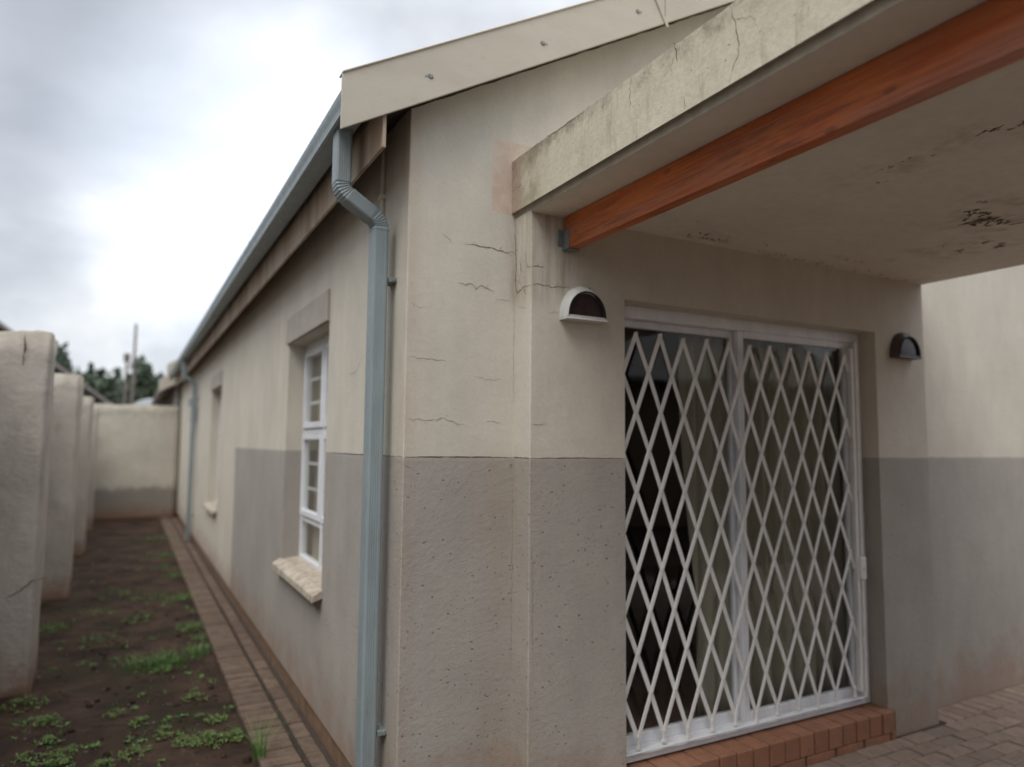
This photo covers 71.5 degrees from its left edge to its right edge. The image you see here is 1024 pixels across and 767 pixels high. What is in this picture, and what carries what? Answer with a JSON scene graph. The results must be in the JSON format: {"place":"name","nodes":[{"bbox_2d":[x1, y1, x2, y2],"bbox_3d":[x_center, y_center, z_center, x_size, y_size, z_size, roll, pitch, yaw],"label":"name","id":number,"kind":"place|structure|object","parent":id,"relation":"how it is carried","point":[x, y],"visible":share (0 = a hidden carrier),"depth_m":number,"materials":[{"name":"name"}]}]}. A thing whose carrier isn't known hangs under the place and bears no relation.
{"place":"outdoors","nodes":[
{"label":"outdoors","id":0,"kind":"place"},
{"bbox_2d":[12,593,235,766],"bbox_3d":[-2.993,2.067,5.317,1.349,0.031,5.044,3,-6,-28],"label":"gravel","id":1,"kind":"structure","parent":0,"point":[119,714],"depth_m":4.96,"materials":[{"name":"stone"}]},
{"bbox_2d":[0,515,258,766],"bbox_3d":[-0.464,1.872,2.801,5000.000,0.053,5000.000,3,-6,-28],"label":"soil","id":2,"kind":"structure","parent":0,"point":[108,541],"depth_m":5.03,"materials":[{"name":"brown soil"}]},
{"bbox_2d":[0,693,48,714],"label":"weed","id":3,"kind":"object","parent":2,"relation":"on","point":[32,698],"visible":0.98,"depth_m":4.33,"materials":[{"name":"green plant"}]},
{"bbox_2d":[12,750,40,763],"bbox_3d":[-2.482,1.911,3.634,0.134,0.063,0.131,3,-6,-28],"label":"weed","id":4,"kind":"object","parent":2,"relation":"on","point":[26,755],"visible":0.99,"depth_m":3.63,"materials":[{"name":"green plant"}]},
{"bbox_2d":[22,712,64,729],"bbox_3d":[-2.707,1.948,4.098,0.224,0.064,0.191,3,-6,-28],"label":"weed","id":5,"kind":"object","parent":2,"relation":"on","point":[45,718],"visible":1,"depth_m":4.10,"materials":[{"name":"green plant"}]},
{"bbox_2d":[0,330,99,697],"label":"boundary wall","id":6,"kind":"structure","parent":2,"relation":"on","point":[49,418],"depth_m":4.64,"materials":[{"name":"paint"}]},
{"bbox_2d":[36,735,64,746],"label":"weed","id":7,"kind":"object","parent":2,"relation":"on","point":[47,737],"visible":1,"depth_m":3.86,"materials":[{"name":"green plant"}]},
{"bbox_2d":[32,746,75,766],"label":"weed","id":8,"kind":"object","parent":2,"relation":"on","point":[60,759],"visible":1,"depth_m":3.61,"materials":[{"name":"green plant"}]},
{"bbox_2d":[0,322,111,403],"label":"neighbour cottage","id":9,"kind":"structure","parent":2,"relation":"on","point":[87,388],"depth_m":23.14,"materials":[{"name":"paint"}]},
{"bbox_2d":[55,348,68,372],"bbox_3d":[-25.619,1.558,39.369,2.220,7.055,3.230,5,-6,-40],"label":"tree","id":10,"kind":"object","parent":2,"relation":"on","point":[61,356],"visible":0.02,"depth_m":39.04,"materials":[{"name":"green plant"}]},
{"bbox_2d":[67,744,82,752],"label":"weed","id":11,"kind":"object","parent":2,"relation":"on","point":[73,745],"visible":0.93,"depth_m":3.77,"materials":[{"name":"green plant"}]},
{"bbox_2d":[78,370,97,403],"bbox_3d":[-23.565,2.116,38.220,2.494,5.795,2.509,1,-5,-8],"label":"tree","id":12,"kind":"object","parent":2,"relation":"on","point":[90,381],"visible":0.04,"depth_m":38.23,"materials":[{"name":"green plant"}]},
{"bbox_2d":[87,362,95,380],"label":"tree","id":13,"kind":"object","parent":2,"relation":"on","point":[90,367],"visible":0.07,"depth_m":42.15,"materials":[{"name":"green plant"}]},
{"bbox_2d":[88,757,116,766],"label":"weed","id":14,"kind":"object","parent":2,"relation":"on","point":[104,761],"visible":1,"depth_m":3.58,"materials":[{"name":"green plant"}]},
{"bbox_2d":[56,342,163,392],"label":"woodland","id":15,"kind":"object","parent":2,"relation":"on","point":[66,363],"visible":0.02,"depth_m":46.24,"materials":[{"name":"green plant"}]},
{"bbox_2d":[94,380,130,404],"bbox_3d":[-22.721,2.451,39.695,2.550,5.390,2.744,3,-6,-28],"label":"tree","id":16,"kind":"object","parent":2,"relation":"on","point":[111,391],"visible":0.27,"depth_m":39.31,"materials":[{"name":"green plant"}]},
{"bbox_2d":[102,707,125,718],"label":"weed","id":17,"kind":"object","parent":2,"relation":"on","point":[113,713],"visible":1,"depth_m":4.25,"materials":[{"name":"green plant"}]},
{"bbox_2d":[1,535,233,766],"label":"ground cover","id":18,"kind":"object","parent":2,"relation":"on","point":[151,638],"visible":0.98,"depth_m":5.83,"materials":[{"name":"green plant"}]},
{"bbox_2d":[123,353,130,404],"bbox_3d":[-20.026,1.509,36.704,0.320,6.170,0.170,3,-6,-28],"label":"utility pole","id":19,"kind":"object","parent":2,"relation":"on","point":[126,358],"visible":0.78,"depth_m":36.83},
{"bbox_2d":[118,746,143,761],"bbox_3d":[-1.984,1.926,3.702,0.126,0.055,0.158,3,-6,-28],"label":"weed","id":20,"kind":"object","parent":2,"relation":"on","point":[128,749],"visible":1,"depth_m":3.70,"materials":[{"name":"green plant"}]},
{"bbox_2d":[130,324,136,404],"bbox_3d":[-19.254,0.741,36.043,0.200,7.600,0.170,3,-6,-28],"label":"utility pole","id":21,"kind":"object","parent":2,"relation":"on","point":[133,376],"visible":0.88,"depth_m":36.13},
{"bbox_2d":[93,404,181,520],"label":"end wall","id":22,"kind":"structure","parent":2,"relation":"on","point":[136,476],"depth_m":15.07,"materials":[{"name":"paint"}]},
{"bbox_2d":[128,715,148,727],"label":"weed","id":23,"kind":"object","parent":2,"relation":"on","point":[138,719],"visible":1,"depth_m":4.12,"materials":[{"name":"green plant"}]},
{"bbox_2d":[85,720,193,766],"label":"dry twigs","id":24,"kind":"object","parent":2,"relation":"on","point":[131,744],"visible":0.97,"depth_m":3.82,"materials":[{"name":"brown wood"}]},
{"bbox_2d":[127,362,158,404],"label":"tree","id":25,"kind":"object","parent":2,"relation":"on","point":[146,386],"visible":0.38,"depth_m":41.68,"materials":[{"name":"green plant"}]},
{"bbox_2d":[133,398,165,405],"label":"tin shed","id":26,"kind":"structure","parent":2,"relation":"on","point":[148,401],"depth_m":21.68,"materials":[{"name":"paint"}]},
{"bbox_2d":[154,371,163,383],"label":"tree","id":27,"kind":"object","parent":2,"relation":"on","point":[158,376],"visible":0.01,"depth_m":44.08,"materials":[{"name":"green plant"}]},
{"bbox_2d":[109,645,213,675],"bbox_3d":[-2.534,2.008,5.226,0.762,0.144,0.563,4,-6,-37],"label":"grass clump","id":28,"kind":"object","parent":2,"relation":"on","point":[144,665],"visible":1,"depth_m":5.20,"materials":[{"name":"green plant"}]},
{"bbox_2d":[153,726,173,741],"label":"weed","id":29,"kind":"object","parent":2,"relation":"on","point":[162,733],"visible":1,"depth_m":3.93,"materials":[{"name":"green plant"}]},
{"bbox_2d":[152,359,182,514],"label":"neighbour house","id":30,"kind":"structure","parent":2,"relation":"on","point":[169,392],"depth_m":16.00,"materials":[{"name":"paint"}]},
{"bbox_2d":[173,732,199,747],"bbox_3d":[-1.770,1.939,3.856,0.142,0.059,0.168,3,-6,-28],"label":"weed","id":31,"kind":"object","parent":2,"relation":"on","point":[181,740],"visible":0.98,"depth_m":3.84,"materials":[{"name":"green plant"}]},
{"bbox_2d":[181,691,207,703],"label":"weed","id":32,"kind":"object","parent":2,"relation":"on","point":[193,695],"visible":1,"depth_m":4.51,"materials":[{"name":"green plant"}]},
{"bbox_2d":[187,729,230,748],"bbox_3d":[-1.653,1.930,3.865,0.227,0.081,0.188,1,-5,-1],"label":"weed","id":33,"kind":"object","parent":2,"relation":"on","point":[209,735],"visible":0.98,"depth_m":3.86,"materials":[{"name":"green plant"}]},
{"bbox_2d":[204,713,223,723],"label":"weed","id":34,"kind":"object","parent":2,"relation":"on","point":[216,719],"visible":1,"depth_m":4.16,"materials":[{"name":"green plant"}]},
{"bbox_2d":[220,727,243,742],"bbox_3d":[-1.540,1.941,3.922,0.132,0.070,0.157,3,-6,-28],"label":"weed","id":35,"kind":"object","parent":2,"relation":"on","point":[239,736],"visible":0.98,"depth_m":3.92,"materials":[{"name":"green plant"}]},
{"bbox_2d":[168,0,1023,766],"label":"house","id":36,"kind":"structure","parent":2,"relation":"on","point":[444,228],"depth_m":3.23,"materials":[{"name":"paint"}]},
{"bbox_2d":[202,370,222,514],"bbox_3d":[-3.870,0.768,9.390,0.225,1.792,1.266,3,-6,-28],"label":"window","id":37,"kind":"structure","parent":36,"relation":"in","point":[216,381],"depth_m":9.48,"materials":[{"name":"beige paint"}]},
{"bbox_2d":[271,289,330,602],"bbox_3d":[-1.309,0.382,4.647,0.225,1.792,1.266,3,-6,-28],"label":"window","id":38,"kind":"structure","parent":36,"relation":"in","point":[303,572],"depth_m":4.71,"materials":[{"name":"white wood"}]},
{"bbox_2d":[312,354,321,560],"bbox_3d":[-1.160,0.462,4.711,0.031,1.700,1.310,3,-6,-28],"label":"curtain","id":39,"kind":"object","parent":36,"relation":"hanging from","point":[315,546],"visible":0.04,"depth_m":5.15,"materials":[{"name":"grey fabric"}]},
{"bbox_2d":[559,286,607,323],"bbox_3d":[0.325,-0.360,3.198,0.222,0.160,0.064,3,-6,-28],"label":"wall lamp","id":40,"kind":"object","parent":36,"relation":"attached to","point":[582,304],"visible":1,"depth_m":3.17,"materials":[{"name":"plastic"}]},
{"bbox_2d":[678,334,731,716],"bbox_3d":[1.088,0.747,3.879,0.444,2.090,0.078,3,-6,-28],"label":"curtain","id":41,"kind":"object","parent":36,"relation":"hanging from","point":[696,493],"visible":0.52,"depth_m":3.87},
{"bbox_2d":[625,332,868,756],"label":"security gate","id":42,"kind":"structure","parent":36,"relation":"attached to","point":[858,560],"depth_m":3.72,"materials":[{"name":"white metal"}]},
{"bbox_2d":[624,305,869,763],"bbox_3d":[1.261,0.733,3.817,1.841,2.156,0.102,3,-6,-28],"label":"sliding door","id":43,"kind":"structure","parent":36,"relation":"in","point":[733,330],"depth_m":3.79,"materials":[{"name":"white metal"}]},
{"bbox_2d":[743,339,848,708],"bbox_3d":[1.614,0.775,4.149,0.862,2.090,0.118,3,-6,-28],"label":"curtain","id":44,"kind":"object","parent":36,"relation":"hanging from","point":[784,558],"visible":0.52,"depth_m":4.16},
{"bbox_2d":[890,333,921,359],"bbox_3d":[2.379,-0.231,4.296,0.222,0.160,0.064,3,-6,-28],"label":"wall lamp","id":45,"kind":"object","parent":36,"relation":"attached to","point":[904,346],"visible":1,"depth_m":4.27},
{"bbox_2d":[159,517,337,766],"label":"path","id":46,"kind":"structure","parent":0,"point":[250,699],"depth_m":4.97,"materials":[{"name":"brick"}]},
{"bbox_2d":[222,712,298,762],"bbox_3d":[-1.314,1.821,3.686,0.393,0.251,0.415,4,-6,-35],"label":"grass tuft","id":47,"kind":"object","parent":46,"relation":"on","point":[260,751],"visible":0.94,"depth_m":3.68,"materials":[{"name":"green plant"}]},
{"bbox_2d":[0,0,588,385],"label":"sky","id":48,"kind":"structure","parent":0,"point":[145,144],"materials":[{"name":"white"}]},
{"bbox_2d":[807,684,1023,766],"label":"pavement","id":49,"kind":"structure","parent":0,"point":[985,731],"depth_m":3.94,"materials":[{"name":"brick"}]},
{"bbox_2d":[896,722,944,738],"bbox_3d":[4.368,1.940,3.012,7.685,0.001,4.200,3,-6,-28],"label":"pavement bedding","id":50,"kind":"object","parent":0,"point":[928,728],"depth_m":4.15,"materials":[{"name":"grey concrete"}]}
]}

